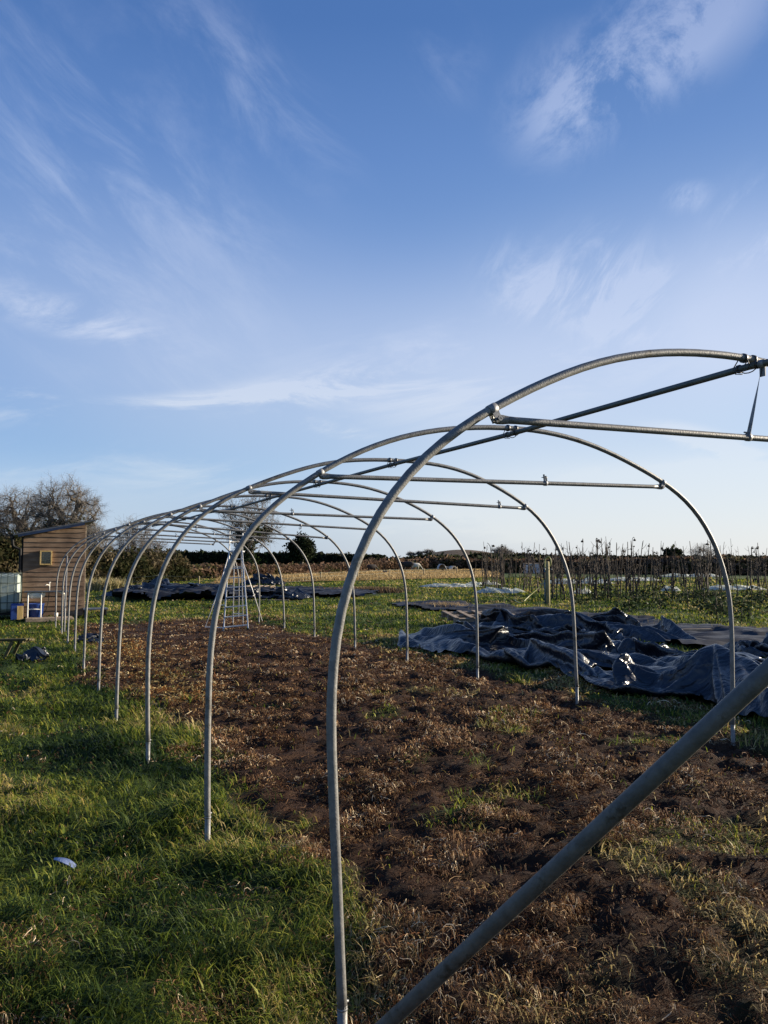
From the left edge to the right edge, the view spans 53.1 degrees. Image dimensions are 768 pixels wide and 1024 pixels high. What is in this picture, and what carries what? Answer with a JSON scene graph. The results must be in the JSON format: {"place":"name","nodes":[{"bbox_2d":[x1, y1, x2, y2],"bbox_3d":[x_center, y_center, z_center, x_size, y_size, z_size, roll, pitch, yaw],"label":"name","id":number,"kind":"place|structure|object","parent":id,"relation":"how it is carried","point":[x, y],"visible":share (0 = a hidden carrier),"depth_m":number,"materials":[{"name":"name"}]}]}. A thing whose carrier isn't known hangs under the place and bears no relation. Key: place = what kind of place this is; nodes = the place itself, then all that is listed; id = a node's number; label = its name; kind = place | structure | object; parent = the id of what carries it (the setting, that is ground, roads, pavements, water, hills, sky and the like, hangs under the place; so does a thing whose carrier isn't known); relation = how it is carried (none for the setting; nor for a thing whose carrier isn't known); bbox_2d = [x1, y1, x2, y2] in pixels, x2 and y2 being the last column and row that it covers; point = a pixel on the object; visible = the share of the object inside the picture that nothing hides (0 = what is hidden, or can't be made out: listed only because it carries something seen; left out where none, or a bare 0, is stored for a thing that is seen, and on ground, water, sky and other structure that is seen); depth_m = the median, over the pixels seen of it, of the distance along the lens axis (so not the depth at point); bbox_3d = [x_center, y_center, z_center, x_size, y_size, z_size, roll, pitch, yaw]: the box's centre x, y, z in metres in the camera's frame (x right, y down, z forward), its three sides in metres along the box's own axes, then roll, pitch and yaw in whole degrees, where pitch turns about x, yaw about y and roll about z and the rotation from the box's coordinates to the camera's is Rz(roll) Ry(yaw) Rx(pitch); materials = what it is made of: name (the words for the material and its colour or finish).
{"place":"outdoors","nodes":[
{"label":"outdoors","id":0,"kind":"place"},
{"bbox_2d":[210,568,499,582],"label":"stubble field","id":1,"kind":"structure","parent":0,"point":[368,578],"depth_m":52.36,"materials":[{"name":"plant"}]},
{"bbox_2d":[0,550,767,1023],"bbox_3d":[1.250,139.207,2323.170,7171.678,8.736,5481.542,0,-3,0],"label":"ground","id":2,"kind":"structure","parent":0,"point":[748,1000],"depth_m":4.25,"materials":[{"name":"plant"}]},
{"bbox_2d":[0,572,22,614],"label":"water tank","id":3,"kind":"object","parent":2,"relation":"on","point":[10,586],"visible":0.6,"depth_m":19.37,"materials":[{"name":"plastic"}]},
{"bbox_2d":[0,527,25,572],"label":"hedge","id":4,"kind":"object","parent":2,"relation":"on","point":[9,558],"visible":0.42,"depth_m":37.70,"materials":[{"name":"plant"}]},
{"bbox_2d":[0,490,27,535],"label":"oak tree","id":5,"kind":"object","parent":2,"relation":"on","point":[2,522],"visible":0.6,"depth_m":84.56,"materials":[{"name":"brown plant"}]},
{"bbox_2d":[10,603,23,620],"bbox_3d":[-9.247,2.513,19.386,0.300,0.420,0.360,2,-4,-26],"label":"plastic crate","id":6,"kind":"object","parent":2,"relation":"on","point":[13,614],"visible":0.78,"depth_m":19.20,"materials":[{"name":"plastic"}]},
{"bbox_2d":[0,638,34,658],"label":"plank trestle","id":7,"kind":"object","parent":2,"relation":"on","point":[21,640],"visible":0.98,"depth_m":11.83,"materials":[{"name":"wood"}]},
{"bbox_2d":[17,606,22,619],"bbox_3d":[-9.067,2.513,19.161,0.140,0.340,0.040,2,-4,-26],"label":"timber block","id":8,"kind":"object","parent":2,"relation":"on","point":[19,612],"depth_m":19.14,"materials":[{"name":"wood"}]},
{"bbox_2d":[0,483,55,535],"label":"oak tree","id":9,"kind":"object","parent":2,"relation":"on","point":[21,525],"visible":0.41,"depth_m":87.24,"materials":[{"name":"brown plant"}]},
{"bbox_2d":[15,646,48,660],"bbox_3d":[-5.188,2.101,11.399,0.454,0.206,0.484,1,-4,-10],"label":"plastic bag","id":10,"kind":"object","parent":2,"relation":"on","point":[34,653],"visible":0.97,"depth_m":11.37,"materials":[{"name":"plastic"}]},
{"bbox_2d":[28,603,44,616],"bbox_3d":[-8.849,2.528,19.525,0.430,0.410,0.430,0,-3,0],"label":"plastic tub","id":11,"kind":"object","parent":2,"relation":"on","point":[33,613],"visible":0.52,"depth_m":19.37,"materials":[{"name":"plastic"}]},
{"bbox_2d":[24,582,67,617],"bbox_3d":[-8.598,2.260,19.569,1.020,0.952,0.420,2,-4,-25],"label":"wash stand","id":12,"kind":"object","parent":2,"relation":"on","point":[37,594],"visible":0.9,"depth_m":19.36,"materials":[{"name":"white plastic"}]},
{"bbox_2d":[25,616,72,621],"bbox_3d":[-8.441,2.704,19.394,1.100,0.100,0.500,2,-4,-26],"label":"timber step","id":13,"kind":"object","parent":2,"relation":"on","point":[39,619],"visible":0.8,"depth_m":19.16,"materials":[{"name":"wood"}]},
{"bbox_2d":[10,520,95,616],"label":"timber shed","id":14,"kind":"structure","parent":2,"relation":"on","point":[42,552],"depth_m":20.10,"materials":[{"name":"brown wood"}]},
{"bbox_2d":[40,551,51,564],"bbox_3d":[-8.807,1.193,20.028,0.290,0.370,0.100,2,-4,-25],"label":"window","id":15,"kind":"structure","parent":14,"relation":"in","point":[45,556],"depth_m":20.03,"materials":[{"name":"clear glass"}]},
{"bbox_2d":[18,470,109,544],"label":"oak tree","id":16,"kind":"object","parent":2,"relation":"on","point":[76,514],"visible":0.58,"depth_m":83.23,"materials":[{"name":"grey plant"}]},
{"bbox_2d":[53,857,75,867],"bbox_3d":[-1.595,1.747,3.842,0.150,0.021,0.034,6,-1,26],"label":"plastic scrap","id":17,"kind":"object","parent":2,"relation":"on","point":[66,861],"visible":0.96,"depth_m":3.84,"materials":[{"name":"plastic"}]},
{"bbox_2d":[77,633,103,642],"bbox_3d":[-5.422,2.325,14.278,0.475,0.166,0.482,0,-3,0],"label":"plastic bag","id":18,"kind":"object","parent":2,"relation":"on","point":[90,637],"visible":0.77,"depth_m":14.20,"materials":[{"name":"plastic"}]},
{"bbox_2d":[82,607,107,617],"bbox_3d":[-7.633,2.658,20.321,0.620,0.240,0.400,2,-4,-26],"label":"table","id":19,"kind":"object","parent":2,"relation":"on","point":[105,610],"visible":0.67,"depth_m":20.21,"materials":[{"name":"black plastic"}]},
{"bbox_2d":[86,519,119,551],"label":"bare tree","id":20,"kind":"object","parent":2,"relation":"on","point":[92,532],"visible":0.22,"depth_m":73.53,"materials":[{"name":"brown plant"}]},
{"bbox_2d":[85,576,148,590],"bbox_3d":[-12.656,3.279,35.475,3.322,0.720,2.018,0,-3,0],"label":"dry grass clump","id":21,"kind":"object","parent":2,"relation":"on","point":[98,585],"visible":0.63,"depth_m":35.25,"materials":[{"name":"plant"}]},
{"bbox_2d":[109,515,158,553],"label":"bare tree","id":22,"kind":"object","parent":2,"relation":"on","point":[129,546],"visible":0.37,"depth_m":55.68,"materials":[{"name":"brown plant"}]},
{"bbox_2d":[85,543,194,583],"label":"hedge","id":23,"kind":"object","parent":2,"relation":"on","point":[150,564],"visible":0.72,"depth_m":44.64,"materials":[{"name":"plant"}]},
{"bbox_2d":[132,536,177,553],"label":"bare tree","id":24,"kind":"object","parent":2,"relation":"on","point":[157,544],"visible":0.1,"depth_m":51.68,"materials":[{"name":"brown plant"}]},
{"bbox_2d":[101,576,230,595],"bbox_3d":[-8.254,2.965,30.998,5.768,0.757,3.579,0,-3,0],"label":"plastic sheet","id":25,"kind":"object","parent":2,"relation":"on","point":[165,584],"visible":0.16,"depth_m":30.96,"materials":[{"name":"plastic"}]},
{"bbox_2d":[111,583,275,598],"bbox_3d":[-7.646,3.182,31.252,6.131,0.421,9.637,1,-4,-14],"label":"ground cover","id":26,"kind":"object","parent":2,"relation":"on","point":[198,592],"visible":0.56,"depth_m":27.64,"materials":[{"name":"fabric"}]},
{"bbox_2d":[246,585,274,588],"bbox_3d":[-5.080,3.086,31.459,1.100,0.139,0.800,0,-4,5],"label":"pallet","id":27,"kind":"object","parent":26,"relation":"on","point":[266,586],"visible":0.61,"depth_m":31.10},
{"bbox_2d":[205,527,261,630],"bbox_3d":[-3.056,1.406,16.250,0.994,2.181,1.301,-1,-4,21],"label":"platform stepladder","id":28,"kind":"object","parent":2,"relation":"on","point":[233,587],"visible":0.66,"depth_m":16.15,"materials":[{"name":"metal"}]},
{"bbox_2d":[110,549,386,563],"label":"hedge","id":29,"kind":"object","parent":2,"relation":"on","point":[201,556],"visible":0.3,"depth_m":199.29,"materials":[{"name":"plant"}]},
{"bbox_2d":[215,488,285,565],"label":"ash tree","id":30,"kind":"object","parent":2,"relation":"on","point":[251,546],"visible":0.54,"depth_m":139.13,"materials":[{"name":"grey plant"}]},
{"bbox_2d":[243,573,285,584],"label":"plastic sheet","id":31,"kind":"object","parent":2,"relation":"on","point":[268,579],"visible":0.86,"depth_m":42.24,"materials":[{"name":"plastic"}]},
{"bbox_2d":[227,585,311,599],"bbox_3d":[-4.248,2.894,27.803,3.344,0.516,1.980,0,-3,0],"label":"plastic sheet","id":32,"kind":"object","parent":2,"relation":"on","point":[297,594],"visible":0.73,"depth_m":27.39,"materials":[{"name":"plastic"}]},
{"bbox_2d":[103,567,457,587],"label":"wire fence","id":33,"kind":"object","parent":2,"relation":"on","point":[456,572],"visible":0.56,"depth_m":50.47,"materials":[{"name":"metal"}]},
{"bbox_2d":[190,558,379,578],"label":"hedge","id":34,"kind":"object","parent":2,"relation":"on","point":[207,570],"visible":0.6,"depth_m":63.66,"materials":[{"name":"plant"}]},
{"bbox_2d":[282,531,317,563],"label":"ivy tree","id":35,"kind":"object","parent":2,"relation":"on","point":[306,545],"visible":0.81,"depth_m":173.19,"materials":[{"name":"green plant"}]},
{"bbox_2d":[275,585,379,595],"bbox_3d":[-3.500,3.325,32.540,5.742,0.233,9.637,1,-4,-20],"label":"ground cover","id":36,"kind":"object","parent":2,"relation":"on","point":[330,591],"visible":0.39,"depth_m":30.93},
{"bbox_2d":[317,585,422,592],"bbox_3d":[-0.686,3.340,33.517,4.728,0.327,2.601,0,-3,0],"label":"dry grass clump","id":37,"kind":"object","parent":2,"relation":"on","point":[383,589],"visible":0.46,"depth_m":33.05,"materials":[{"name":"plant"}]},
{"bbox_2d":[0,596,767,1023],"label":"dead straw","id":38,"kind":"object","parent":2,"relation":"on","point":[446,738],"visible":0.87,"depth_m":4.80,"materials":[{"name":"plant"}]},
{"bbox_2d":[55,349,767,1023],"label":"polytunnel frame","id":39,"kind":"object","parent":2,"relation":"on","point":[729,707],"visible":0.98,"depth_m":3.66,"materials":[{"name":"metal"}]},
{"bbox_2d":[365,554,493,569],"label":"hedge","id":40,"kind":"object","parent":2,"relation":"on","point":[425,562],"visible":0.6,"depth_m":110.43,"materials":[{"name":"plant"}]},
{"bbox_2d":[410,601,469,608],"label":"dry grass clump","id":41,"kind":"object","parent":2,"relation":"on","point":[445,603],"visible":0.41,"depth_m":22.77,"materials":[{"name":"plant"}]},
{"bbox_2d":[420,583,481,586],"bbox_3d":[3.367,3.746,39.460,3.399,0.219,0.891,0,-4,-6],"label":"crop fleece","id":42,"kind":"object","parent":2,"relation":"on","point":[449,585],"visible":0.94,"depth_m":39.26,"materials":[{"name":"fabric"}]},
{"bbox_2d":[399,552,538,559],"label":"hedge","id":43,"kind":"object","parent":2,"relation":"on","point":[420,555],"visible":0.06,"depth_m":138.43,"materials":[{"name":"plant"}]},
{"bbox_2d":[497,544,503,588],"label":"dead stalk","id":44,"kind":"object","parent":2,"relation":"on","point":[501,564],"visible":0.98,"depth_m":35.01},
{"bbox_2d":[476,587,525,593],"bbox_3d":[4.873,3.289,32.391,2.300,0.297,0.551,0,-3,0],"label":"crop fleece","id":45,"kind":"object","parent":2,"relation":"on","point":[497,590],"visible":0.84,"depth_m":32.27,"materials":[{"name":"fabric"}]},
{"bbox_2d":[491,545,513,553],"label":"bare tree","id":46,"kind":"object","parent":2,"relation":"on","point":[507,552],"visible":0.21,"depth_m":238.89,"materials":[{"name":"brown plant"}]},
{"bbox_2d":[521,548,533,592],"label":"dead stalk","id":47,"kind":"object","parent":2,"relation":"on","point":[528,569],"visible":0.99,"depth_m":32.29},
{"bbox_2d":[397,620,684,676],"bbox_3d":[2.308,1.946,11.884,2.989,0.478,5.952,2,-4,-27],"label":"plastic sheet","id":48,"kind":"object","parent":2,"relation":"on","point":[543,647],"visible":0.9,"depth_m":10.88,"materials":[{"name":"plastic"}]},
{"bbox_2d":[543,561,551,604],"bbox_3d":[5.228,2.375,24.649,0.302,1.580,0.202,2,-4,-26],"label":"timber post","id":49,"kind":"object","parent":2,"relation":"on","point":[546,575],"visible":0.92,"depth_m":24.62,"materials":[{"name":"wood"}]},
{"bbox_2d":[549,552,560,597],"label":"dead stalk","id":50,"kind":"object","parent":2,"relation":"on","point":[551,554],"visible":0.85,"depth_m":27.18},
{"bbox_2d":[550,561,561,599],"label":"dead stalk","id":51,"kind":"object","parent":2,"relation":"on","point":[557,581],"visible":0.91,"depth_m":26.79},
{"bbox_2d":[569,544,575,595],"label":"dead stalk","id":52,"kind":"object","parent":2,"relation":"on","point":[571,571],"visible":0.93,"depth_m":27.11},
{"bbox_2d":[392,600,767,645],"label":"ground cover","id":53,"kind":"object","parent":2,"relation":"on","point":[717,634],"visible":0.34,"depth_m":15.41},
{"bbox_2d":[470,607,696,642],"bbox_3d":[3.568,2.083,14.833,2.022,0.567,5.331,3,-5,-39],"label":"plastic sheet","id":54,"kind":"object","parent":53,"relation":"on","point":[614,623],"visible":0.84,"depth_m":14.35,"materials":[{"name":"plastic"}]},
{"bbox_2d":[441,610,514,623],"bbox_3d":[2.108,2.293,16.866,1.500,0.139,0.900,1,2,-14],"label":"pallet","id":55,"kind":"object","parent":54,"relation":"on","point":[461,616],"visible":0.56,"depth_m":16.71,"materials":[{"name":"wood"}]},
{"bbox_2d":[663,628,711,630],"bbox_3d":[5.390,2.089,13.650,0.900,0.030,0.061,1,-4,-9],"label":"plank","id":56,"kind":"object","parent":54,"relation":"on","point":[693,629],"visible":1,"depth_m":13.64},
{"bbox_2d":[722,632,767,657],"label":"plastic sheet","id":57,"kind":"object","parent":53,"relation":"on","point":[755,648],"visible":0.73,"depth_m":11.35,"materials":[{"name":"plastic"}]},
{"bbox_2d":[576,539,584,597],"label":"dead stalk","id":58,"kind":"object","parent":2,"relation":"on","point":[578,554],"visible":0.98,"depth_m":27.32,"materials":[{"name":"plant"}]},
{"bbox_2d":[574,597,587,604],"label":"leafy plant","id":59,"kind":"object","parent":2,"relation":"on","point":[578,600],"visible":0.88,"depth_m":24.09,"materials":[{"name":"green plant"}]},
{"bbox_2d":[550,577,614,583],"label":"crop fleece","id":60,"kind":"object","parent":2,"relation":"on","point":[586,581],"visible":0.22,"depth_m":44.02,"materials":[{"name":"fabric"}]},
{"bbox_2d":[589,555,598,596],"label":"dead stalk","id":61,"kind":"object","parent":2,"relation":"on","point":[592,577],"visible":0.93,"depth_m":27.41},
{"bbox_2d":[585,590,605,600],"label":"leafy plant","id":62,"kind":"object","parent":2,"relation":"on","point":[599,594],"visible":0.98,"depth_m":26.17,"materials":[{"name":"green plant"}]},
{"bbox_2d":[595,538,603,595],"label":"dead stalk","id":63,"kind":"object","parent":2,"relation":"on","point":[598,564],"visible":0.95,"depth_m":27.88,"materials":[{"name":"plant"}]},
{"bbox_2d":[596,582,617,596],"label":"leafy plant","id":64,"kind":"object","parent":2,"relation":"on","point":[609,588],"visible":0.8,"depth_m":27.11,"materials":[{"name":"green plant"}]},
{"bbox_2d":[468,551,763,560],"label":"hedge","id":65,"kind":"object","parent":2,"relation":"on","point":[575,555],"visible":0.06,"depth_m":174.19,"materials":[{"name":"plant"}]},
{"bbox_2d":[610,542,624,593],"bbox_3d":[8.950,2.250,29.506,0.588,2.165,0.171,-1,-4,19],"label":"dead stalk","id":66,"kind":"object","parent":2,"relation":"on","point":[616,565],"visible":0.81,"depth_m":29.49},
{"bbox_2d":[609,586,627,599],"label":"leafy plant","id":67,"kind":"object","parent":2,"relation":"on","point":[618,595],"visible":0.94,"depth_m":25.84,"materials":[{"name":"green plant"}]},
{"bbox_2d":[616,549,625,593],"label":"dead stalk","id":68,"kind":"object","parent":2,"relation":"on","point":[621,570],"visible":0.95,"depth_m":29.11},
{"bbox_2d":[483,554,767,574],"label":"hedge","id":69,"kind":"object","parent":2,"relation":"on","point":[740,562],"visible":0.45,"depth_m":73.20,"materials":[{"name":"plant"}]},
{"bbox_2d":[613,594,643,611],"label":"leafy plant","id":70,"kind":"object","parent":2,"relation":"on","point":[629,602],"visible":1,"depth_m":21.25,"materials":[{"name":"green plant"}]},
{"bbox_2d":[624,537,636,597],"bbox_3d":[8.852,2.047,27.623,0.453,2.291,0.322,-1,-4,21],"label":"dead stalk","id":71,"kind":"object","parent":2,"relation":"on","point":[634,539],"visible":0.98,"depth_m":27.60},
{"bbox_2d":[623,588,643,599],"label":"leafy plant","id":72,"kind":"object","parent":2,"relation":"on","point":[633,593],"visible":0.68,"depth_m":26.35,"materials":[{"name":"green plant"}]},
{"bbox_2d":[610,577,658,580],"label":"crop fleece","id":73,"kind":"object","parent":2,"relation":"on","point":[640,578],"visible":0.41,"depth_m":50.28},
{"bbox_2d":[633,540,645,596],"bbox_3d":[9.261,2.106,27.801,0.475,2.165,0.327,-1,-4,21],"label":"dead stalk","id":74,"kind":"object","parent":2,"relation":"on","point":[639,570],"visible":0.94,"depth_m":27.78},
{"bbox_2d":[640,543,649,596],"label":"dead stalk","id":75,"kind":"object","parent":2,"relation":"on","point":[646,567],"visible":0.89,"depth_m":28.13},
{"bbox_2d":[640,580,667,598],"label":"leafy plant","id":76,"kind":"object","parent":2,"relation":"on","point":[654,593],"visible":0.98,"depth_m":25.19,"materials":[{"name":"green plant"}]},
{"bbox_2d":[648,596,671,608],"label":"leafy plant","id":77,"kind":"object","parent":2,"relation":"on","point":[659,602],"visible":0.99,"depth_m":21.91,"materials":[{"name":"green plant"}]},
{"bbox_2d":[573,644,767,716],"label":"plastic sheet","id":78,"kind":"object","parent":2,"relation":"on","point":[704,672],"visible":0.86,"depth_m":8.22,"materials":[{"name":"plastic"}]},
{"bbox_2d":[661,544,682,556],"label":"hedge","id":79,"kind":"object","parent":2,"relation":"on","point":[669,552],"visible":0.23,"depth_m":111.27,"materials":[{"name":"plant"}]},
{"bbox_2d":[662,589,683,600],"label":"leafy plant","id":80,"kind":"object","parent":2,"relation":"on","point":[673,593],"visible":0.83,"depth_m":26.45,"materials":[{"name":"green plant"}]},
{"bbox_2d":[670,544,679,588],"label":"dead stalk","id":81,"kind":"object","parent":2,"relation":"on","point":[673,567],"visible":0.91,"depth_m":28.44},
{"bbox_2d":[680,555,689,597],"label":"dead stalk","id":82,"kind":"object","parent":2,"relation":"on","point":[683,572],"visible":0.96,"depth_m":28.35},
{"bbox_2d":[675,588,698,606],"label":"leafy plant","id":83,"kind":"object","parent":2,"relation":"on","point":[687,599],"visible":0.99,"depth_m":22.84,"materials":[{"name":"green plant"}]},
{"bbox_2d":[662,573,722,576],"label":"crop fleece","id":84,"kind":"object","parent":2,"relation":"on","point":[670,575],"visible":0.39,"depth_m":61.80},
{"bbox_2d":[681,587,703,598],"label":"leafy plant","id":85,"kind":"object","parent":2,"relation":"on","point":[692,592],"visible":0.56,"depth_m":27.06,"materials":[{"name":"green plant"}]},
{"bbox_2d":[689,541,699,596],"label":"dead stalk","id":86,"kind":"object","parent":2,"relation":"on","point":[694,568],"visible":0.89,"depth_m":28.75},
{"bbox_2d":[688,598,709,609],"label":"leafy plant","id":87,"kind":"object","parent":2,"relation":"on","point":[699,602],"visible":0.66,"depth_m":22.13,"materials":[{"name":"green plant"}]},
{"bbox_2d":[685,543,715,559],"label":"bare tree","id":88,"kind":"object","parent":2,"relation":"on","point":[695,551],"visible":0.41,"depth_m":104.59,"materials":[{"name":"brown plant"}]},
{"bbox_2d":[693,587,714,600],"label":"leafy plant","id":89,"kind":"object","parent":2,"relation":"on","point":[703,595],"visible":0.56,"depth_m":24.68,"materials":[{"name":"green plant"}]},
{"bbox_2d":[703,540,710,591],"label":"dead stalk","id":90,"kind":"object","parent":2,"relation":"on","point":[707,569],"visible":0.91,"depth_m":28.76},
{"bbox_2d":[701,543,713,591],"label":"dead stalk","id":91,"kind":"object","parent":2,"relation":"on","point":[708,566],"visible":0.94,"depth_m":28.99,"materials":[{"name":"plant"}]},
{"bbox_2d":[702,590,725,601],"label":"leafy plant","id":92,"kind":"object","parent":2,"relation":"on","point":[714,594],"visible":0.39,"depth_m":23.81,"materials":[{"name":"green plant"}]},
{"bbox_2d":[697,590,737,619],"bbox_3d":[7.811,2.194,18.101,0.848,0.785,0.868,1,-4,-23],"label":"leafy plant","id":93,"kind":"object","parent":2,"relation":"on","point":[713,607],"visible":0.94,"depth_m":18.07,"materials":[{"name":"green plant"}]},
{"bbox_2d":[713,590,742,609],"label":"leafy plant","id":94,"kind":"object","parent":2,"relation":"on","point":[736,597],"visible":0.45,"depth_m":22.13,"materials":[{"name":"green plant"}]},
{"bbox_2d":[709,584,766,589],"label":"crop fleece","id":95,"kind":"object","parent":2,"relation":"on","point":[741,587],"visible":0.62,"depth_m":35.47,"materials":[{"name":"fabric"}]},
{"bbox_2d":[727,607,755,621],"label":"leafy plant","id":96,"kind":"object","parent":2,"relation":"on","point":[742,615],"visible":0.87,"depth_m":17.77,"materials":[{"name":"green plant"}]},
{"bbox_2d":[732,597,757,611],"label":"leafy plant","id":97,"kind":"object","parent":2,"relation":"on","point":[747,602],"visible":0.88,"depth_m":20.97,"materials":[{"name":"green plant"}]},
{"bbox_2d":[737,585,765,601],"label":"leafy plant","id":98,"kind":"object","parent":2,"relation":"on","point":[751,594],"visible":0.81,"depth_m":24.11,"materials":[{"name":"green plant"}]},
{"bbox_2d":[751,547,763,592],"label":"dead stalk","id":99,"kind":"object","parent":2,"relation":"on","point":[756,573],"visible":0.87,"depth_m":32.76,"materials":[{"name":"plant"}]},
{"bbox_2d":[748,590,767,604],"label":"leafy plant","id":100,"kind":"object","parent":2,"relation":"on","point":[762,601],"visible":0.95,"depth_m":22.15,"materials":[{"name":"green plant"}]},
{"bbox_2d":[0,576,767,1023],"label":"grass","id":101,"kind":"structure","parent":0,"point":[44,880],"depth_m":4.16,"materials":[{"name":"plant"}]},
{"bbox_2d":[0,0,767,557],"label":"sky","id":102,"kind":"structure","parent":0,"point":[243,243],"materials":[{"name":"blue"}]},
{"bbox_2d":[400,561,413,569],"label":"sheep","id":103,"kind":"object","parent":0,"point":[407,563],"visible":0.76,"depth_m":94.36},
{"bbox_2d":[523,563,539,572],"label":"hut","id":104,"kind":"object","parent":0,"point":[536,566],"visible":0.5,"depth_m":77.64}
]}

